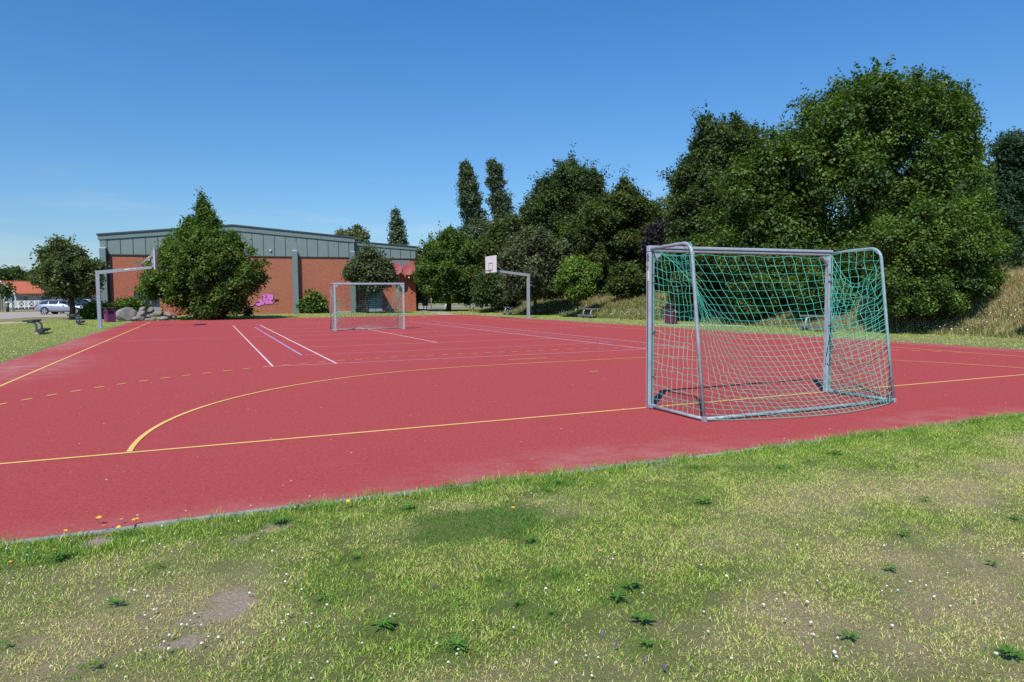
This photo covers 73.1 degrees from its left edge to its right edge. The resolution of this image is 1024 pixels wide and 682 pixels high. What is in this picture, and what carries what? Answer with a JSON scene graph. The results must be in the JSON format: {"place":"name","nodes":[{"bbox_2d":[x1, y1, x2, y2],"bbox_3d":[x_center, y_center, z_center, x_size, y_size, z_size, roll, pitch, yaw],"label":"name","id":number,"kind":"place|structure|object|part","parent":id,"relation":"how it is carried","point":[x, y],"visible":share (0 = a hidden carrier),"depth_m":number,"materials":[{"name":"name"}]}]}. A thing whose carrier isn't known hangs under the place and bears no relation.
{"place":"outdoors","nodes":[
{"label":"outdoors","id":0,"kind":"place"},
{"bbox_2d":[0,312,79,318],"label":"parking gravel","id":1,"kind":"structure","parent":0,"point":[8,315],"depth_m":64.33,"materials":[{"name":"grey gravel"}]},
{"bbox_2d":[34,299,82,313],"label":"parked car","id":2,"kind":"object","parent":1,"relation":"on","point":[47,307],"visible":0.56,"depth_m":67.52,"materials":[{"name":"silver metal"}]},
{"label":"side window","id":3,"kind":"part","parent":2,"relation":"part of","materials":[{"name":"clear glass"}]},
{"bbox_2d":[60,299,91,312],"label":"parked car","id":4,"kind":"object","parent":1,"relation":"on","point":[82,302],"visible":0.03,"depth_m":72.41,"materials":[{"name":"blue paint"}]},
{"bbox_2d":[0,280,101,309],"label":"holiday house","id":5,"kind":"structure","parent":0,"point":[25,291],"depth_m":105.81,"materials":[{"name":"orange tile"}]},
{"bbox_2d":[8,295,12,307],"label":"window","id":6,"kind":"structure","parent":5,"relation":"in","point":[10,300],"depth_m":108.51,"materials":[{"name":"white"}]},
{"bbox_2d":[19,294,23,306],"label":"window","id":7,"kind":"structure","parent":5,"relation":"in","point":[20,295],"depth_m":106.22,"materials":[{"name":"grey glass"}]},
{"bbox_2d":[23,296,28,303],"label":"window","id":8,"kind":"structure","parent":5,"relation":"in","point":[26,298],"depth_m":105.12,"materials":[{"name":"grey glass"}]},
{"bbox_2d":[40,296,51,300],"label":"window","id":9,"kind":"structure","parent":5,"relation":"in","point":[41,297],"depth_m":106.26,"materials":[{"name":"grey glass"}]},
{"bbox_2d":[0,320,128,360],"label":"grass","id":10,"kind":"structure","parent":0,"point":[48,324],"depth_m":30.74,"materials":[{"name":"green plant"}]},
{"bbox_2d":[144,310,518,320],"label":"grass","id":11,"kind":"structure","parent":0,"point":[358,314],"depth_m":57.03,"materials":[{"name":"green plant"}]},
{"bbox_2d":[417,308,456,314],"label":"dirt track","id":12,"kind":"structure","parent":0,"point":[431,311],"depth_m":66.14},
{"bbox_2d":[422,297,427,310],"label":"utility box","id":13,"kind":"object","parent":12,"relation":"on","point":[424,301],"visible":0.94,"depth_m":70.11,"materials":[{"name":"metal"}]},
{"bbox_2d":[418,305,490,307],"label":"asphalt path","id":14,"kind":"structure","parent":0,"point":[445,306],"depth_m":96.98,"materials":[{"name":"grey asphalt"}]},
{"bbox_2d":[0,295,1023,681],"bbox_3d":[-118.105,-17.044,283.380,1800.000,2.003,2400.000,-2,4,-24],"label":"lawn","id":15,"kind":"structure","parent":0,"point":[230,601],"depth_m":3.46,"materials":[{"name":"green plant"}]},
{"bbox_2d":[5,302,8,311],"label":"bollard","id":16,"kind":"object","parent":15,"relation":"on","point":[7,306],"visible":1,"depth_m":83.75,"materials":[{"name":"metal"}]},
{"bbox_2d":[0,281,16,311],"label":"staked sapling","id":17,"kind":"object","parent":15,"relation":"on","point":[6,292],"visible":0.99,"depth_m":85.61,"materials":[{"name":"green plant"}]},
{"bbox_2d":[0,264,27,280],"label":"tree","id":18,"kind":"object","parent":15,"relation":"on","point":[13,273],"visible":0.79,"depth_m":132.61,"materials":[{"name":"green plant"}]},
{"bbox_2d":[8,300,38,308],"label":"terrace railing","id":19,"kind":"object","parent":15,"relation":"on","point":[25,304],"visible":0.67,"depth_m":101.80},
{"bbox_2d":[22,266,35,280],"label":"tree","id":20,"kind":"object","parent":15,"relation":"on","point":[26,273],"visible":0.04,"depth_m":128.17,"materials":[{"name":"green plant"}]},
{"bbox_2d":[22,319,50,334],"bbox_3d":[-20.438,-0.610,29.695,0.688,0.615,1.750,-2,4,-24],"label":"bench","id":21,"kind":"object","parent":15,"relation":"on","point":[37,330],"visible":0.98,"depth_m":29.23,"materials":[{"name":"grey wood"}]},
{"bbox_2d":[46,549,68,558],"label":"weed plant","id":22,"kind":"object","parent":15,"relation":"on","point":[59,554],"visible":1,"depth_m":3.89,"materials":[{"name":"green plant"}]},
{"bbox_2d":[25,234,109,319],"bbox_3d":[-32.136,-4.599,49.863,6.684,6.335,4.420,2,5,34],"label":"round crown tree","id":23,"kind":"object","parent":15,"relation":"on","point":[64,268],"visible":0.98,"depth_m":48.63,"materials":[{"name":"green plant"}]},
{"bbox_2d":[67,314,84,324],"bbox_3d":[-25.148,-1.237,39.836,0.688,0.615,1.750,-2,4,-25],"label":"bench","id":24,"kind":"object","parent":15,"relation":"on","point":[79,322],"visible":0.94,"depth_m":39.35,"materials":[{"name":"grey wood"}]},
{"bbox_2d":[84,657,102,666],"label":"weed plant","id":25,"kind":"object","parent":15,"relation":"on","point":[93,662],"visible":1,"depth_m":2.74,"materials":[{"name":"green plant"}]},
{"bbox_2d":[77,299,114,318],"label":"light bush","id":26,"kind":"object","parent":15,"relation":"on","point":[88,310],"visible":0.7,"depth_m":50.46,"materials":[{"name":"green plant"}]},
{"bbox_2d":[104,307,116,321],"bbox_3d":[-25.581,-1.678,43.892,0.640,0.900,0.640,3,5,40],"label":"litter bin","id":27,"kind":"object","parent":15,"relation":"on","point":[109,315],"visible":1,"depth_m":43.75,"materials":[{"name":"purple metal"}]},
{"bbox_2d":[103,595,125,603],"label":"weed plant","id":28,"kind":"object","parent":15,"relation":"on","point":[111,599],"visible":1,"depth_m":3.31,"materials":[{"name":"green plant"}]},
{"bbox_2d":[116,307,136,320],"bbox_3d":[-25.642,-1.704,45.858,1.313,1.082,1.012,-3,5,-37],"label":"boulder","id":29,"kind":"object","parent":15,"relation":"on","point":[126,314],"visible":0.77,"depth_m":45.48,"materials":[{"name":"stone"}]},
{"bbox_2d":[107,296,151,313],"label":"side bush","id":30,"kind":"object","parent":15,"relation":"on","point":[132,302],"visible":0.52,"depth_m":55.17,"materials":[{"name":"green plant"}]},
{"bbox_2d":[95,248,168,328],"bbox_3d":[-19.231,-2.675,35.031,3.402,3.995,1.820,-2,4,-24],"label":"basketball hoop","id":31,"kind":"object","parent":15,"relation":"on","point":[98,291],"visible":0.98,"depth_m":34.50,"materials":[{"name":"metal"}]},
{"bbox_2d":[131,316,144,320],"bbox_3d":[-24.882,-1.479,45.926,0.854,0.410,0.703,-3,4,-32],"label":"boulder","id":32,"kind":"object","parent":15,"relation":"on","point":[138,318],"visible":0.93,"depth_m":45.73,"materials":[{"name":"stone"}]},
{"bbox_2d":[136,310,146,317],"bbox_3d":[-24.835,-1.766,46.172,0.762,0.555,0.689,-1,4,-1],"label":"boulder","id":33,"kind":"object","parent":32,"relation":"on","point":[141,313],"visible":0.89,"depth_m":46.01,"materials":[{"name":"stone"}]},
{"bbox_2d":[145,317,156,320],"bbox_3d":[-24.248,-1.447,46.213,0.610,0.252,0.727,2,4,31],"label":"boulder","id":34,"kind":"object","parent":15,"relation":"on","point":[151,319],"visible":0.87,"depth_m":46.01,"materials":[{"name":"stone"}]},
{"bbox_2d":[157,316,169,320],"bbox_3d":[-23.479,-1.526,46.489,0.776,0.299,0.689,-2,4,-23],"label":"boulder","id":35,"kind":"object","parent":15,"relation":"on","point":[161,318],"visible":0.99,"depth_m":46.32,"materials":[{"name":"stone"}]},
{"bbox_2d":[153,311,163,316],"bbox_3d":[-23.890,-1.846,46.605,0.666,0.408,0.658,-1,4,-12],"label":"boulder","id":36,"kind":"object","parent":35,"relation":"on","point":[158,313],"visible":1,"depth_m":46.37,"materials":[{"name":"grey stone"}]},
{"bbox_2d":[147,307,154,313],"bbox_3d":[-24.516,-2.089,46.855,0.376,0.461,0.449,3,5,44],"label":"boulder","id":37,"kind":"object","parent":36,"relation":"on","point":[150,310],"visible":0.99,"depth_m":46.74,"materials":[{"name":"stone"}]},
{"bbox_2d":[163,311,171,316],"bbox_3d":[-23.329,-1.794,46.841,0.573,0.467,0.501,-1,4,-8],"label":"boulder","id":38,"kind":"object","parent":35,"relation":"on","point":[167,313],"visible":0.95,"depth_m":46.69,"materials":[{"name":"grey stone"}]},
{"bbox_2d":[132,186,273,319],"bbox_3d":[-21.931,-5.776,48.730,8.272,10.061,11.040,-3,5,-35],"label":"pyramid tree","id":39,"kind":"object","parent":15,"relation":"on","point":[211,273],"visible":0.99,"depth_m":46.25,"materials":[{"name":"green plant"}]},
{"bbox_2d":[240,304,258,315],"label":"sapling shrub","id":40,"kind":"object","parent":15,"relation":"on","point":[248,311],"visible":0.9,"depth_m":56.29,"materials":[{"name":"green plant"}]},
{"bbox_2d":[96,224,416,314],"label":"sports hall","id":41,"kind":"structure","parent":15,"relation":"on","point":[302,261],"depth_m":63.04,"materials":[{"name":"red brick"}]},
{"bbox_2d":[140,297,159,314],"bbox_3d":[-31.451,-3.093,60.071,1.540,1.700,0.060,-2,4,-21],"label":"door","id":42,"kind":"structure","parent":41,"relation":"in","point":[154,305],"depth_m":60.14,"materials":[{"name":"grey metal"}]},
{"bbox_2d":[369,292,375,311],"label":"door","id":43,"kind":"structure","parent":41,"relation":"in","point":[372,303],"depth_m":67.12,"materials":[{"name":"grey metal"}]},
{"bbox_2d":[375,291,381,310],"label":"door","id":44,"kind":"structure","parent":41,"relation":"in","point":[378,307],"depth_m":67.35,"materials":[{"name":"grey metal"}]},
{"bbox_2d":[393,263,401,277],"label":"satellite dish","id":45,"kind":"object","parent":41,"relation":"attached to","point":[398,267],"visible":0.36,"depth_m":67.23,"materials":[{"name":"metal"}]},
{"bbox_2d":[402,263,414,277],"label":"satellite dish","id":46,"kind":"object","parent":41,"relation":"attached to","point":[407,268],"visible":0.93,"depth_m":67.62,"materials":[{"name":"metal"}]},
{"bbox_2d":[270,515,287,521],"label":"weed plant","id":47,"kind":"object","parent":15,"relation":"on","point":[278,519],"visible":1,"depth_m":4.49,"materials":[{"name":"green plant"}]},
{"bbox_2d":[297,288,328,313],"bbox_3d":[-18.335,-3.401,63.339,3.060,3.177,2.505,-2,4,-24],"label":"bush","id":48,"kind":"object","parent":15,"relation":"on","point":[314,302],"visible":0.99,"depth_m":62.88,"materials":[{"name":"green plant"}]},
{"bbox_2d":[334,223,370,241],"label":"pale tree","id":49,"kind":"object","parent":15,"relation":"on","point":[357,232],"visible":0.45,"depth_m":86.39,"materials":[{"name":"green plant"}]},
{"bbox_2d":[340,240,398,312],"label":"tree","id":50,"kind":"object","parent":15,"relation":"on","point":[367,265],"visible":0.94,"depth_m":60.28,"materials":[{"name":"green plant"}]},
{"bbox_2d":[367,615,394,628],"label":"weed plant","id":51,"kind":"object","parent":15,"relation":"on","point":[387,621],"visible":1,"depth_m":3.06,"materials":[{"name":"green plant"}]},
{"bbox_2d":[386,206,409,245],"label":"poplar tree","id":52,"kind":"object","parent":15,"relation":"on","point":[396,234],"visible":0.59,"depth_m":118.44,"materials":[{"name":"green plant"}]},
{"bbox_2d":[402,502,413,507],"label":"weed plant","id":53,"kind":"object","parent":15,"relation":"on","point":[408,505],"visible":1,"depth_m":4.78,"materials":[{"name":"green plant"}]},
{"bbox_2d":[415,245,426,309],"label":"tree","id":54,"kind":"object","parent":15,"relation":"on","point":[418,254],"visible":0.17,"depth_m":73.20,"materials":[{"name":"green plant"}]},
{"bbox_2d":[411,221,483,310],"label":"hornbeam tree","id":55,"kind":"object","parent":15,"relation":"on","point":[443,269],"visible":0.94,"depth_m":65.69,"materials":[{"name":"green plant"}]},
{"bbox_2d":[445,633,468,650],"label":"weed plant","id":56,"kind":"object","parent":15,"relation":"on","point":[454,642],"visible":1,"depth_m":2.88,"materials":[{"name":"green plant"}]},
{"bbox_2d":[418,293,525,302],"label":"distant woodland","id":57,"kind":"object","parent":15,"relation":"on","point":[436,301],"depth_m":147.71,"materials":[{"name":"green plant"}]},
{"bbox_2d":[450,158,497,306],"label":"poplar tree","id":58,"kind":"object","parent":15,"relation":"on","point":[474,216],"visible":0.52,"depth_m":92.87,"materials":[{"name":"green plant"}]},
{"bbox_2d":[468,269,520,311],"bbox_3d":[-1.386,-4.498,59.926,5.018,4.275,4.903,-2,4,-24],"label":"dark shrub","id":59,"kind":"object","parent":15,"relation":"on","point":[486,292],"visible":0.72,"depth_m":58.73,"materials":[{"name":"green plant"}]},
{"bbox_2d":[469,210,524,288],"bbox_3d":[-0.638,-7.437,63.873,6.737,9.251,5.783,-1,4,-3],"label":"olive tree","id":60,"kind":"object","parent":15,"relation":"on","point":[491,243],"visible":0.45,"depth_m":62.32,"materials":[{"name":"green plant"}]},
{"bbox_2d":[484,157,518,221],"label":"poplar tree","id":61,"kind":"object","parent":15,"relation":"on","point":[499,202],"visible":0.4,"depth_m":95.03,"materials":[{"name":"green plant"}]},
{"bbox_2d":[481,255,529,317],"bbox_3d":[-0.346,-3.428,44.114,3.402,3.995,1.820,-2,4,-24],"label":"basketball hoop","id":62,"kind":"object","parent":15,"relation":"on","point":[491,263],"visible":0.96,"depth_m":44.08,"materials":[{"name":"metal"}]},
{"bbox_2d":[500,307,516,314],"bbox_3d":[-0.251,-2.307,52.989,0.688,0.615,1.750,-2,4,-24],"label":"bench","id":63,"kind":"object","parent":15,"relation":"on","point":[509,313],"visible":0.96,"depth_m":52.61,"materials":[{"name":"grey wood"}]},
{"bbox_2d":[3,314,1015,544],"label":"kerb","id":64,"kind":"structure","parent":15,"relation":"on","point":[156,523],"depth_m":4.76,"materials":[{"name":"concrete"}]},
{"bbox_2d":[0,315,1023,540],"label":"court","id":65,"kind":"object","parent":15,"relation":"on","point":[465,397],"visible":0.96,"depth_m":9.31,"materials":[{"name":"red rubber"}]},
{"bbox_2d":[330,283,404,330],"bbox_3d":[-6.488,-1.533,30.685,3.124,2.073,1.474,-2,4,-25],"label":"football goal","id":66,"kind":"object","parent":65,"relation":"on","point":[335,285],"visible":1,"depth_m":30.48,"materials":[{"name":"metal"}]},
{"bbox_2d":[646,242,895,421],"bbox_3d":[3.491,-0.186,8.839,3.237,2.084,1.474,-2,4,-24],"label":"football goal","id":67,"kind":"object","parent":65,"relation":"on","point":[654,254],"visible":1,"depth_m":8.85,"materials":[{"name":"metal"}]},
{"bbox_2d":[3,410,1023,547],"bbox_3d":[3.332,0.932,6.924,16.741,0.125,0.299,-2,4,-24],"label":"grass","id":68,"kind":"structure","parent":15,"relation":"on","point":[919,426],"depth_m":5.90,"materials":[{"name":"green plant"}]},
{"bbox_2d":[521,535,533,541],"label":"weed plant","id":69,"kind":"object","parent":15,"relation":"on","point":[529,538],"visible":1,"depth_m":4.11,"materials":[{"name":"green plant"}]},
{"bbox_2d":[495,222,576,314],"bbox_3d":[2.266,-5.387,51.725,7.243,7.082,6.749,-2,4,-24],"label":"grey green tree","id":70,"kind":"object","parent":15,"relation":"on","point":[538,255],"visible":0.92,"depth_m":50.02,"materials":[{"name":"green plant"}]},
{"bbox_2d":[516,143,614,294],"bbox_3d":[4.891,-10.995,67.073,11.489,16.428,12.097,0,4,9],"label":"oak tree","id":71,"kind":"object","parent":15,"relation":"on","point":[554,196],"visible":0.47,"depth_m":64.88,"materials":[{"name":"green plant"}]},
{"bbox_2d":[552,254,603,316],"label":"tree","id":72,"kind":"object","parent":15,"relation":"on","point":[577,278],"visible":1,"depth_m":45.02,"materials":[{"name":"green plant"}]},
{"bbox_2d":[577,308,598,317],"bbox_3d":[4.891,-1.781,44.340,0.688,0.615,1.750,-2,4,-21],"label":"bench","id":73,"kind":"object","parent":15,"relation":"on","point":[590,315],"visible":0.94,"depth_m":44.13,"materials":[{"name":"grey wood"}]},
{"bbox_2d":[553,164,666,300],"bbox_3d":[8.120,-8.123,56.017,10.848,12.310,9.821,-2,4,-24],"label":"round tree","id":74,"kind":"object","parent":15,"relation":"on","point":[606,230],"visible":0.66,"depth_m":53.28,"materials":[{"name":"green plant"}]},
{"bbox_2d":[605,587,627,600],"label":"weed plant","id":75,"kind":"object","parent":15,"relation":"on","point":[613,594],"visible":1,"depth_m":3.32,"materials":[{"name":"green plant"}]},
{"bbox_2d":[605,255,654,298],"bbox_3d":[8.019,-4.147,47.028,3.339,3.268,3.557,0,4,9],"label":"bush","id":76,"kind":"object","parent":15,"relation":"on","point":[628,278],"visible":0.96,"depth_m":46.15,"materials":[{"name":"green plant"}]},
{"bbox_2d":[619,578,641,588],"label":"weed plant","id":77,"kind":"object","parent":15,"relation":"on","point":[627,582],"visible":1,"depth_m":3.45,"materials":[{"name":"green plant"}]},
{"bbox_2d":[628,611,657,620],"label":"weed plant","id":78,"kind":"object","parent":15,"relation":"on","point":[638,615],"visible":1,"depth_m":3.09,"materials":[{"name":"green plant"}]},
{"bbox_2d":[637,637,653,645],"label":"weed plant","id":79,"kind":"object","parent":15,"relation":"on","point":[648,641],"visible":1,"depth_m":2.88,"materials":[{"name":"green plant"}]},
{"bbox_2d":[636,219,669,293],"bbox_3d":[10.953,-6.098,51.813,3.125,6.166,2.847,1,4,26],"label":"purple shrub","id":80,"kind":"object","parent":15,"relation":"on","point":[654,232],"visible":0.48,"depth_m":51.19,"materials":[{"name":"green plant"}]},
{"bbox_2d":[660,192,672,232],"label":"feathery tree","id":81,"kind":"object","parent":15,"relation":"on","point":[666,209],"visible":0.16,"depth_m":59.27,"materials":[{"name":"green plant"}]},
{"bbox_2d":[663,305,678,323],"bbox_3d":[7.900,-1.325,34.313,0.600,0.900,0.600,2,5,37],"label":"litter bin","id":82,"kind":"object","parent":15,"relation":"on","point":[672,320],"visible":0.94,"depth_m":34.15,"materials":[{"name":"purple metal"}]},
{"bbox_2d":[656,226,735,317],"bbox_3d":[10.203,-3.748,38.151,5.874,5.095,5.251,-2,4,-24],"label":"hedge shrub","id":83,"kind":"object","parent":15,"relation":"on","point":[699,273],"visible":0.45,"depth_m":36.63,"materials":[{"name":"green plant"}]},
{"bbox_2d":[694,496,712,502],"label":"weed plant","id":84,"kind":"object","parent":15,"relation":"on","point":[704,498],"visible":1,"depth_m":4.84,"materials":[{"name":"green plant"}]},
{"bbox_2d":[656,100,769,281],"bbox_3d":[12.941,-8.198,41.446,8.425,11.421,7.974,0,4,12],"label":"dark tree","id":85,"kind":"object","parent":15,"relation":"on","point":[712,145],"visible":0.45,"depth_m":39.38,"materials":[{"name":"green plant"}]},
{"bbox_2d":[500,292,1019,330],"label":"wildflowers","id":86,"kind":"object","parent":15,"relation":"on","point":[780,320],"visible":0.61,"depth_m":30.51,"materials":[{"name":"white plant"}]},
{"bbox_2d":[714,214,815,321],"bbox_3d":[12.247,-3.435,32.686,6.074,5.348,4.746,-2,4,-24],"label":"hedge shrub","id":87,"kind":"object","parent":15,"relation":"on","point":[756,274],"visible":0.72,"depth_m":31.63,"materials":[{"name":"green plant"}]},
{"bbox_2d":[794,315,843,330],"bbox_3d":[11.889,-0.688,26.812,0.688,0.615,1.750,-2,4,-25],"label":"bench","id":88,"kind":"object","parent":15,"relation":"on","point":[806,326],"visible":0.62,"depth_m":26.97,"materials":[{"name":"grey wood"}]},
{"bbox_2d":[782,226,875,319],"bbox_3d":[14.450,-2.953,29.796,5.566,4.244,5.114,0,4,7],"label":"hedge shrub","id":89,"kind":"object","parent":15,"relation":"on","point":[847,261],"visible":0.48,"depth_m":28.71,"materials":[{"name":"green plant"}]},
{"bbox_2d":[654,228,1023,293],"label":"undergrowth","id":90,"kind":"object","parent":15,"relation":"on","point":[1020,262],"visible":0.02,"depth_m":32.24,"materials":[{"name":"green plant"}]},
{"bbox_2d":[686,54,1005,305],"bbox_3d":[17.475,-7.437,35.438,18.883,13.550,12.758,-2,4,-24],"label":"maple tree","id":91,"kind":"object","parent":15,"relation":"on","point":[851,146],"visible":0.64,"depth_m":32.28,"materials":[{"name":"green plant"}]},
{"bbox_2d":[836,628,859,639],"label":"weed plant","id":92,"kind":"object","parent":15,"relation":"on","point":[851,634],"visible":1,"depth_m":2.93,"materials":[{"name":"green plant"}]},
{"bbox_2d":[699,263,1023,338],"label":"tall grass","id":93,"kind":"structure","parent":15,"relation":"on","point":[1009,287],"depth_m":25.38,"materials":[{"name":"plant"}]},
{"bbox_2d":[884,562,898,569],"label":"weed plant","id":94,"kind":"object","parent":15,"relation":"on","point":[892,565],"visible":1,"depth_m":3.65,"materials":[{"name":"green plant"}]},
{"bbox_2d":[854,183,1017,324],"bbox_3d":[15.663,-3.181,25.439,5.637,5.265,5.012,0,4,8],"label":"green shrub","id":95,"kind":"object","parent":15,"relation":"on","point":[937,258],"visible":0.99,"depth_m":24.02,"materials":[{"name":"green plant"}]},
{"bbox_2d":[985,125,1023,270],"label":"tree","id":96,"kind":"object","parent":15,"relation":"on","point":[1007,152],"visible":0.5,"depth_m":41.09,"materials":[{"name":"green plant"}]},
{"bbox_2d":[996,642,1023,658],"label":"weed plant","id":97,"kind":"object","parent":15,"relation":"on","point":[1007,648],"visible":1,"depth_m":2.77,"materials":[{"name":"green plant"}]},
{"bbox_2d":[0,0,1023,299],"label":"sky","id":98,"kind":"structure","parent":0,"point":[315,116],"materials":[{"name":"blue"}]},
{"bbox_2d":[469,290,727,321],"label":"tall grass","id":99,"kind":"structure","parent":0,"point":[634,303],"depth_m":46.04,"materials":[{"name":"green plant"}]},
{"bbox_2d":[472,313,1023,348],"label":"grass","id":100,"kind":"structure","parent":0,"point":[669,325],"depth_m":26.60,"materials":[{"name":"green plant"}]}
]}

